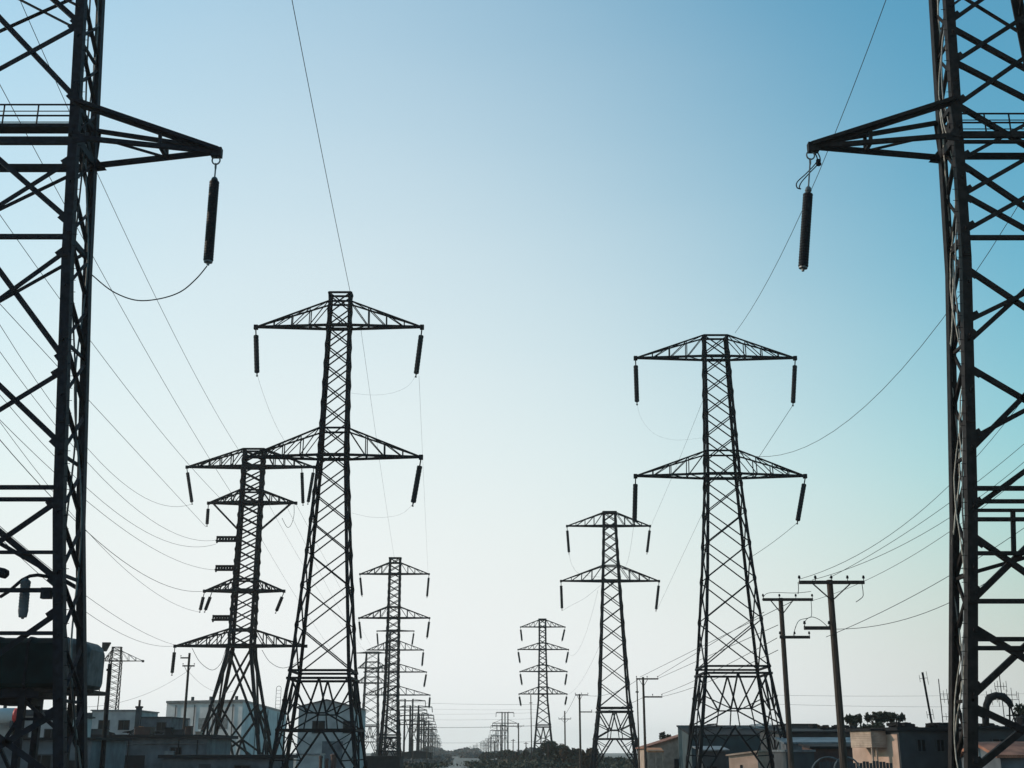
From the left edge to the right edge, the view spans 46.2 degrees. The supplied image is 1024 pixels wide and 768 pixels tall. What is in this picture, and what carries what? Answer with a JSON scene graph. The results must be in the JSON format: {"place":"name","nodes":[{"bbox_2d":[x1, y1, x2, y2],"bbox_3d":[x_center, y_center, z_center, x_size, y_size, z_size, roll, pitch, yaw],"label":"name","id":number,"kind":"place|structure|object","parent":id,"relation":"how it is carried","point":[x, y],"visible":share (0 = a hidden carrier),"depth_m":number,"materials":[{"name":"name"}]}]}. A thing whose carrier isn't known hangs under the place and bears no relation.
{"place":"outdoors","nodes":[
{"label":"outdoors","id":0,"kind":"place"},
{"bbox_2d":[0,706,16,727],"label":"horizontal tank","id":1,"kind":"object","parent":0,"point":[7,715],"visible":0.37,"depth_m":94.93,"materials":[{"name":"metal"}]},
{"bbox_2d":[134,700,142,729],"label":"chimney","id":2,"kind":"object","parent":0,"point":[138,714],"visible":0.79,"depth_m":138.68,"materials":[{"name":"concrete"}]},
{"bbox_2d":[166,696,286,754],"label":"warehouse","id":3,"kind":"structure","parent":0,"point":[237,713],"depth_m":181.63,"materials":[{"name":"grey paint"}]},
{"bbox_2d":[296,699,366,767],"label":"warehouse","id":4,"kind":"structure","parent":0,"point":[320,745],"depth_m":163.25,"materials":[{"name":"metal"}]},
{"bbox_2d":[312,721,324,732],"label":"window","id":5,"kind":"structure","parent":4,"relation":"in","point":[321,724],"depth_m":163.51,"materials":[{"name":"glass"}]},
{"bbox_2d":[322,741,342,767],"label":"door","id":6,"kind":"structure","parent":4,"relation":"in","point":[326,749],"depth_m":162.56,"materials":[{"name":"metal"}]},
{"bbox_2d":[366,756,404,767],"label":"shed","id":7,"kind":"structure","parent":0,"point":[384,761],"depth_m":190.79,"materials":[{"name":"concrete"}]},
{"bbox_2d":[285,753,637,767],"bbox_3d":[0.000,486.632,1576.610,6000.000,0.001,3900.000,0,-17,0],"label":"ground","id":8,"kind":"structure","parent":0,"point":[457,759],"depth_m":579.35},
{"bbox_2d":[0,710,94,736],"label":"flat block","id":9,"kind":"structure","parent":8,"relation":"on","point":[46,730],"depth_m":96.20,"materials":[{"name":"concrete"}]},
{"bbox_2d":[0,637,109,767],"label":"elevated tank","id":10,"kind":"object","parent":8,"relation":"on","point":[26,672],"visible":0.63,"depth_m":43.88,"materials":[{"name":"metal"}]},
{"bbox_2d":[0,737,131,767],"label":"garage","id":11,"kind":"structure","parent":8,"relation":"on","point":[115,752],"depth_m":74.74,"materials":[{"name":"concrete"}]},
{"bbox_2d":[37,754,52,767],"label":"window","id":12,"kind":"structure","parent":11,"relation":"in","point":[45,759],"depth_m":74.41,"materials":[{"name":"glass"}]},
{"bbox_2d":[97,642,110,709],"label":"floodlight","id":13,"kind":"object","parent":8,"relation":"on","point":[105,646],"visible":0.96,"depth_m":191.70,"materials":[{"name":"paint"}]},
{"bbox_2d":[99,664,111,767],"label":"utility pole","id":14,"kind":"object","parent":8,"relation":"on","point":[105,725],"visible":1,"depth_m":76.98,"materials":[{"name":"paint"}]},
{"bbox_2d":[0,0,222,767],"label":"lattice pylon","id":15,"kind":"object","parent":8,"relation":"on","point":[83,140],"visible":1,"depth_m":43.47,"materials":[{"name":"metal"}]},
{"bbox_2d":[0,85,235,499],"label":"power line","id":16,"kind":"object","parent":15,"relation":"attached to","point":[111,289],"visible":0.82,"depth_m":88.55,"materials":[{"name":"metal"}]},
{"bbox_2d":[92,266,206,300],"bbox_3d":[-13.582,-3.688,44.733,4.761,1.263,0.104,-4,-17,13],"label":"power line","id":17,"kind":"object","parent":15,"relation":"hanging from","point":[151,299],"visible":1,"depth_m":44.52,"materials":[{"name":"metal"}]},
{"bbox_2d":[103,647,143,709],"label":"lattice pylon","id":18,"kind":"object","parent":8,"relation":"on","point":[111,652],"visible":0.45,"depth_m":194.95,"materials":[{"name":"metal"}]},
{"bbox_2d":[90,710,159,734],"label":"flat block","id":19,"kind":"structure","parent":8,"relation":"on","point":[120,722],"depth_m":144.50,"materials":[{"name":"grey paint"}]},
{"bbox_2d":[118,720,129,729],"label":"window","id":20,"kind":"structure","parent":19,"relation":"in","point":[122,724],"depth_m":144.30,"materials":[{"name":"glass"}]},
{"bbox_2d":[91,735,238,767],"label":"workshop","id":21,"kind":"structure","parent":8,"relation":"on","point":[143,751],"depth_m":114.79,"materials":[{"name":"concrete"}]},
{"bbox_2d":[91,729,109,734],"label":"roof box","id":22,"kind":"object","parent":21,"relation":"on","point":[96,731],"visible":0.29,"depth_m":117.46,"materials":[{"name":"stone"}]},
{"bbox_2d":[124,755,144,767],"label":"door","id":23,"kind":"structure","parent":21,"relation":"in","point":[134,761],"depth_m":114.43,"materials":[{"name":"metal"}]},
{"bbox_2d":[134,727,155,734],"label":"roof tank","id":24,"kind":"object","parent":21,"relation":"on","point":[144,730],"visible":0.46,"depth_m":117.46,"materials":[{"name":"red paint"}]},
{"bbox_2d":[141,717,189,734],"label":"flat block","id":25,"kind":"structure","parent":8,"relation":"on","point":[159,723],"depth_m":140.60,"materials":[{"name":"concrete"}]},
{"bbox_2d":[156,722,166,730],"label":"window","id":26,"kind":"structure","parent":25,"relation":"in","point":[160,726],"depth_m":140.41,"materials":[{"name":"glass"}]},
{"bbox_2d":[180,653,194,728],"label":"utility pole","id":27,"kind":"object","parent":8,"relation":"on","point":[188,666],"visible":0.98,"depth_m":126.20,"materials":[{"name":"brown wood"}]},
{"bbox_2d":[158,755,297,767],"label":"shed","id":28,"kind":"structure","parent":8,"relation":"on","point":[215,761],"depth_m":99.14,"materials":[{"name":"concrete"}]},
{"bbox_2d":[170,448,314,754],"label":"lattice pylon","id":29,"kind":"object","parent":8,"relation":"on","point":[242,503],"visible":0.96,"depth_m":143.46,"materials":[{"name":"metal"}]},
{"bbox_2d":[0,325,190,506],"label":"power line","id":30,"kind":"object","parent":29,"relation":"attached to","point":[69,426],"visible":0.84,"depth_m":85.78,"materials":[{"name":"metal"}]},
{"bbox_2d":[0,422,196,611],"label":"power line","id":31,"kind":"object","parent":29,"relation":"attached to","point":[75,518],"visible":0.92,"depth_m":93.09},
{"bbox_2d":[0,440,201,591],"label":"power line","id":32,"kind":"object","parent":29,"relation":"attached to","point":[86,531],"visible":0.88,"depth_m":86.08,"materials":[{"name":"metal"}]},
{"bbox_2d":[0,304,205,526],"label":"power line","id":33,"kind":"object","parent":29,"relation":"attached to","point":[92,404],"visible":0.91,"depth_m":89.77,"materials":[{"name":"metal"}]},
{"bbox_2d":[0,420,210,569],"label":"power line","id":34,"kind":"object","parent":29,"relation":"attached to","point":[86,500],"visible":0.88,"depth_m":84.96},
{"bbox_2d":[0,352,213,540],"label":"power line","id":35,"kind":"object","parent":29,"relation":"attached to","point":[87,462],"visible":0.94,"depth_m":84.72,"materials":[{"name":"metal"}]},
{"bbox_2d":[0,395,214,546],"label":"power line","id":36,"kind":"object","parent":29,"relation":"attached to","point":[75,477],"visible":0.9,"depth_m":82.09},
{"bbox_2d":[0,215,221,499],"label":"power line","id":37,"kind":"object","parent":29,"relation":"attached to","point":[105,360],"visible":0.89,"depth_m":93.68,"materials":[{"name":"metal"}]},
{"bbox_2d":[20,1,237,448],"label":"power line","id":38,"kind":"object","parent":29,"relation":"attached to","point":[119,221],"visible":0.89,"depth_m":88.39,"materials":[{"name":"metal"}]},
{"bbox_2d":[296,754,324,767],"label":"annex","id":39,"kind":"object","parent":8,"relation":"on","point":[310,760],"visible":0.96,"depth_m":133.58,"materials":[{"name":"grey paint"}]},
{"bbox_2d":[330,753,336,767],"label":"vent stack","id":40,"kind":"object","parent":8,"relation":"on","point":[333,761],"visible":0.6,"depth_m":125.71,"materials":[{"name":"red paint"}]},
{"bbox_2d":[244,291,423,767],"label":"lattice pylon","id":41,"kind":"object","parent":8,"relation":"on","point":[352,682],"visible":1,"depth_m":92.28,"materials":[{"name":"metal"}]},
{"bbox_2d":[292,0,349,289],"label":"power line","id":42,"kind":"object","parent":41,"relation":"attached to","point":[318,134],"visible":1,"depth_m":72.47,"materials":[{"name":"metal"}]},
{"bbox_2d":[357,651,387,755],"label":"lattice pylon","id":43,"kind":"object","parent":8,"relation":"on","point":[365,683],"visible":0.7,"depth_m":451.65,"materials":[{"name":"metal"}]},
{"bbox_2d":[358,557,429,755],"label":"lattice pylon","id":44,"kind":"object","parent":8,"relation":"on","point":[388,607],"visible":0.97,"depth_m":227.72,"materials":[{"name":"metal"}]},
{"bbox_2d":[363,629,430,755],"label":"lattice pylon","id":45,"kind":"object","parent":8,"relation":"on","point":[389,677],"visible":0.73,"depth_m":365.78,"materials":[{"name":"metal"}]},
{"bbox_2d":[390,699,426,751],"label":"power pole frame","id":46,"kind":"object","parent":8,"relation":"on","point":[405,710],"visible":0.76,"depth_m":400.20,"materials":[{"name":"paint"}]},
{"bbox_2d":[371,751,452,757],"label":"treeline","id":47,"kind":"object","parent":8,"relation":"on","point":[389,754],"visible":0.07,"depth_m":601.45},
{"bbox_2d":[394,705,434,750],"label":"power pole frame","id":48,"kind":"object","parent":8,"relation":"on","point":[410,724],"visible":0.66,"depth_m":379.01,"materials":[{"name":"paint"}]},
{"bbox_2d":[402,750,433,759],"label":"shed","id":49,"kind":"structure","parent":8,"relation":"on","point":[417,754],"depth_m":315.25,"materials":[{"name":"concrete"}]},
{"bbox_2d":[411,713,429,750],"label":"power pole frame","id":50,"kind":"object","parent":8,"relation":"on","point":[421,729],"visible":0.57,"depth_m":418.66,"materials":[{"name":"paint"}]},
{"bbox_2d":[403,758,457,767],"bbox_3d":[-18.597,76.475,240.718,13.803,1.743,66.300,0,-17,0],"label":"scrub","id":51,"kind":"object","parent":8,"relation":"on","point":[422,765],"visible":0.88,"depth_m":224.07,"materials":[{"name":"green plant"}]},
{"bbox_2d":[433,755,453,760],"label":"treeline","id":52,"kind":"object","parent":8,"relation":"on","point":[446,757],"visible":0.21,"depth_m":412.54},
{"bbox_2d":[422,746,482,755],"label":"treeline","id":53,"kind":"object","parent":8,"relation":"on","point":[453,753],"visible":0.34,"depth_m":865.07,"materials":[{"name":"plant"}]},
{"bbox_2d":[478,751,496,759],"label":"bush","id":54,"kind":"object","parent":8,"relation":"on","point":[490,755],"visible":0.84,"depth_m":399.55,"materials":[{"name":"green plant"}]},
{"bbox_2d":[490,724,506,750],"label":"power pole frame","id":55,"kind":"object","parent":8,"relation":"on","point":[498,735],"visible":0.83,"depth_m":686.31,"materials":[{"name":"paint"}]},
{"bbox_2d":[457,747,542,757],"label":"treeline","id":56,"kind":"object","parent":8,"relation":"on","point":[467,754],"visible":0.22,"depth_m":616.53,"materials":[{"name":"plant"}]},
{"bbox_2d":[492,712,517,750],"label":"power pole frame","id":57,"kind":"object","parent":8,"relation":"on","point":[504,730],"visible":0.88,"depth_m":531.15,"materials":[{"name":"paint"}]},
{"bbox_2d":[496,749,519,759],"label":"bush","id":58,"kind":"object","parent":8,"relation":"on","point":[506,754],"visible":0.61,"depth_m":342.83,"materials":[{"name":"green plant"}]},
{"bbox_2d":[517,749,543,760],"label":"bush","id":59,"kind":"object","parent":8,"relation":"on","point":[534,753],"visible":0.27,"depth_m":276.35,"materials":[{"name":"green plant"}]},
{"bbox_2d":[517,618,568,750],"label":"lattice pylon","id":60,"kind":"object","parent":8,"relation":"on","point":[539,649],"visible":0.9,"depth_m":334.52,"materials":[{"name":"metal"}]},
{"bbox_2d":[412,725,540,727],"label":"power line","id":61,"kind":"object","parent":60,"relation":"attached to","point":[460,727],"visible":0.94,"depth_m":372.91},
{"bbox_2d":[536,740,561,760],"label":"bush","id":62,"kind":"object","parent":8,"relation":"on","point":[543,749],"visible":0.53,"depth_m":250.33,"materials":[{"name":"green plant"}]},
{"bbox_2d":[460,754,638,767],"bbox_3d":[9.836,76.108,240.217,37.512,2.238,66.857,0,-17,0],"label":"scrub","id":63,"kind":"object","parent":8,"relation":"on","point":[558,764],"visible":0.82,"depth_m":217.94,"materials":[{"name":"green plant"}]},
{"bbox_2d":[553,746,569,764],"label":"bush","id":64,"kind":"object","parent":8,"relation":"on","point":[557,757],"visible":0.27,"depth_m":228.48,"materials":[{"name":"green plant"}]},
{"bbox_2d":[558,744,578,767],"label":"bush","id":65,"kind":"object","parent":8,"relation":"on","point":[567,754],"visible":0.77,"depth_m":218.91,"materials":[{"name":"green plant"}]},
{"bbox_2d":[575,693,591,767],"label":"utility pole","id":66,"kind":"object","parent":8,"relation":"on","point":[580,753],"visible":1,"depth_m":158.60,"materials":[{"name":"brown wood"}]},
{"bbox_2d":[578,748,598,767],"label":"bush","id":67,"kind":"object","parent":8,"relation":"on","point":[586,758],"visible":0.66,"depth_m":194.90,"materials":[{"name":"green plant"}]},
{"bbox_2d":[560,511,659,767],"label":"lattice pylon","id":68,"kind":"object","parent":8,"relation":"on","point":[629,711],"visible":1,"depth_m":183.10,"materials":[{"name":"metal"}]},
{"bbox_2d":[636,680,639,767],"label":"utility pole","id":69,"kind":"object","parent":8,"relation":"on","point":[637,691],"visible":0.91,"depth_m":121.27,"materials":[{"name":"brown wood"}]},
{"bbox_2d":[636,676,661,767],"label":"utility pole","id":70,"kind":"object","parent":8,"relation":"on","point":[644,726],"visible":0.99,"depth_m":120.65,"materials":[{"name":"brown wood"}]},
{"bbox_2d":[647,748,663,767],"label":"porch","id":71,"kind":"object","parent":8,"relation":"on","point":[655,750],"visible":0.93,"depth_m":131.02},
{"bbox_2d":[692,746,729,767],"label":"lean to","id":72,"kind":"object","parent":8,"relation":"on","point":[720,761],"visible":0.73,"depth_m":112.64,"materials":[{"name":"metal"}]},
{"bbox_2d":[632,334,806,767],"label":"lattice pylon","id":73,"kind":"object","parent":8,"relation":"on","point":[737,477],"visible":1,"depth_m":103.12,"materials":[{"name":"metal"}]},
{"bbox_2d":[735,0,885,332],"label":"power line","id":74,"kind":"object","parent":73,"relation":"attached to","point":[827,151],"visible":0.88,"depth_m":70.74,"materials":[{"name":"metal"}]},
{"bbox_2d":[739,206,1017,456],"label":"power line","id":75,"kind":"object","parent":73,"relation":"attached to","point":[895,375],"visible":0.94,"depth_m":72.41,"materials":[{"name":"metal"}]},
{"bbox_2d":[762,594,812,767],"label":"utility pole","id":76,"kind":"object","parent":8,"relation":"on","point":[783,637],"visible":0.96,"depth_m":60.47,"materials":[{"name":"brown wood"}]},
{"bbox_2d":[651,601,791,671],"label":"power line","id":77,"kind":"object","parent":76,"relation":"attached to","point":[727,633],"visible":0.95,"depth_m":78.64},
{"bbox_2d":[755,729,849,767],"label":"long shed","id":78,"kind":"structure","parent":8,"relation":"on","point":[811,733],"depth_m":107.54,"materials":[{"name":"concrete"}]},
{"bbox_2d":[808,724,836,729],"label":"roof junk","id":79,"kind":"object","parent":78,"relation":"on","point":[824,727],"visible":0.91,"depth_m":109.35,"materials":[{"name":"fabric"}]},
{"bbox_2d":[774,737,850,749],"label":"lean to","id":80,"kind":"object","parent":8,"relation":"on","point":[782,745],"visible":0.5,"depth_m":92.96,"materials":[{"name":"metal"}]},
{"bbox_2d":[798,743,852,767],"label":"lean to","id":81,"kind":"object","parent":8,"relation":"on","point":[827,749],"visible":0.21,"depth_m":84.08,"materials":[{"name":"grey paint"}]},
{"bbox_2d":[798,575,864,767],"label":"utility pole","id":82,"kind":"object","parent":8,"relation":"on","point":[832,628],"visible":1,"depth_m":48.90,"materials":[{"name":"brown wood"}]},
{"bbox_2d":[801,409,1015,578],"bbox_3d":[17.628,2.346,49.199,12.229,10.651,0.020,-7,-18,21],"label":"power line","id":83,"kind":"object","parent":82,"relation":"attached to","point":[909,520],"visible":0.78,"depth_m":48.88,"materials":[{"name":"metal"}]},
{"bbox_2d":[813,462,1023,579],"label":"power line","id":84,"kind":"object","parent":82,"relation":"attached to","point":[916,537],"visible":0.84,"depth_m":48.65,"materials":[{"name":"metal"}]},
{"bbox_2d":[826,528,1023,636],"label":"power line","id":85,"kind":"object","parent":82,"relation":"attached to","point":[912,596],"visible":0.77,"depth_m":48.18,"materials":[{"name":"metal"}]},
{"bbox_2d":[829,444,1023,577],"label":"power line","id":86,"kind":"object","parent":82,"relation":"attached to","point":[928,517],"visible":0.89,"depth_m":48.82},
{"bbox_2d":[844,713,862,725],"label":"umbrella tree","id":87,"kind":"object","parent":8,"relation":"on","point":[853,720],"visible":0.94,"depth_m":113.50,"materials":[{"name":"green plant"}]},
{"bbox_2d":[819,761,892,767],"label":"board fence","id":88,"kind":"object","parent":8,"relation":"on","point":[876,764],"visible":0.81,"depth_m":68.63,"materials":[{"name":"wood"}]},
{"bbox_2d":[857,721,884,727],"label":"bush","id":89,"kind":"object","parent":8,"relation":"on","point":[878,724],"visible":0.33,"depth_m":114.06,"materials":[{"name":"green plant"}]},
{"bbox_2d":[863,711,889,723],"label":"umbrella tree","id":90,"kind":"object","parent":8,"relation":"on","point":[879,716],"visible":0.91,"depth_m":115.29,"materials":[{"name":"green plant"}]},
{"bbox_2d":[845,727,947,767],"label":"house","id":91,"kind":"structure","parent":8,"relation":"on","point":[911,747],"depth_m":71.86,"materials":[{"name":"plaster"},{"name":"dark felt"}]},
{"bbox_2d":[886,722,916,726],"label":"roof junk","id":92,"kind":"object","parent":91,"relation":"on","point":[899,724],"visible":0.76,"depth_m":73.67,"materials":[{"name":"fabric"}]},
{"bbox_2d":[916,738,926,752],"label":"window","id":93,"kind":"structure","parent":91,"relation":"in","point":[921,746],"depth_m":71.57,"materials":[{"name":"glass"}]},
{"bbox_2d":[919,672,933,722],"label":"roof aerial","id":94,"kind":"object","parent":91,"relation":"on","point":[927,700],"visible":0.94,"depth_m":77.43,"materials":[{"name":"paint"}]},
{"bbox_2d":[925,722,947,726],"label":"roof junk","id":95,"kind":"object","parent":91,"relation":"on","point":[938,724],"visible":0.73,"depth_m":73.69,"materials":[{"name":"fabric"}]},
{"bbox_2d":[935,738,945,752],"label":"window","id":96,"kind":"structure","parent":91,"relation":"in","point":[939,742],"depth_m":71.98,"materials":[{"name":"glass"}]},
{"bbox_2d":[887,712,905,722],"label":"umbrella tree","id":97,"kind":"object","parent":8,"relation":"on","point":[894,716],"visible":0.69,"depth_m":117.15,"materials":[{"name":"green plant"}]},
{"bbox_2d":[796,0,1023,767],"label":"lattice pylon","id":98,"kind":"object","parent":8,"relation":"on","point":[966,685],"visible":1,"depth_m":43.24,"materials":[{"name":"metal"}]},
{"bbox_2d":[1013,703,1023,718],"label":"round tree","id":99,"kind":"object","parent":8,"relation":"on","point":[1018,709],"visible":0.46,"depth_m":86.95,"materials":[{"name":"green plant"}]},
{"bbox_2d":[0,0,1023,752],"label":"sky","id":100,"kind":"structure","parent":0,"point":[561,193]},
{"bbox_2d":[635,734,678,767],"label":"house","id":101,"kind":"structure","parent":0,"point":[669,746],"depth_m":135.74,"materials":[{"name":"paint"}]},
{"bbox_2d":[676,725,779,767],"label":"house","id":102,"kind":"structure","parent":0,"point":[735,743],"depth_m":122.82,"materials":[{"name":"plaster"},{"name":"dark felt"}]},
{"bbox_2d":[726,750,772,767],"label":"shed","id":103,"kind":"structure","parent":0,"point":[743,760],"depth_m":106.87,"materials":[{"name":"concrete"}]},
{"bbox_2d":[773,724,812,728],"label":"flat block","id":104,"kind":"structure","parent":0,"point":[800,726],"depth_m":144.23,"materials":[{"name":"concrete"}]},
{"bbox_2d":[772,750,815,767],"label":"shed","id":105,"kind":"structure","parent":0,"point":[804,759],"depth_m":82.15,"materials":[{"name":"metal"}]},
{"bbox_2d":[959,726,1023,767],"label":"house","id":106,"kind":"structure","parent":0,"point":[993,733],"depth_m":69.10,"materials":[{"name":"stone"}]},
{"bbox_2d":[982,692,1017,725],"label":"pipe arch","id":107,"kind":"structure","parent":106,"relation":"on","point":[993,696],"depth_m":70.46,"materials":[{"name":"metal"}]},
{"bbox_2d":[960,742,1023,767],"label":"shed","id":108,"kind":"structure","parent":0,"point":[1011,755],"depth_m":55.90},
{"bbox_2d":[986,676,1019,716],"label":"roof aerial","id":109,"kind":"object","parent":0,"point":[1000,686],"visible":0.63,"depth_m":71.72,"materials":[{"name":"paint"}]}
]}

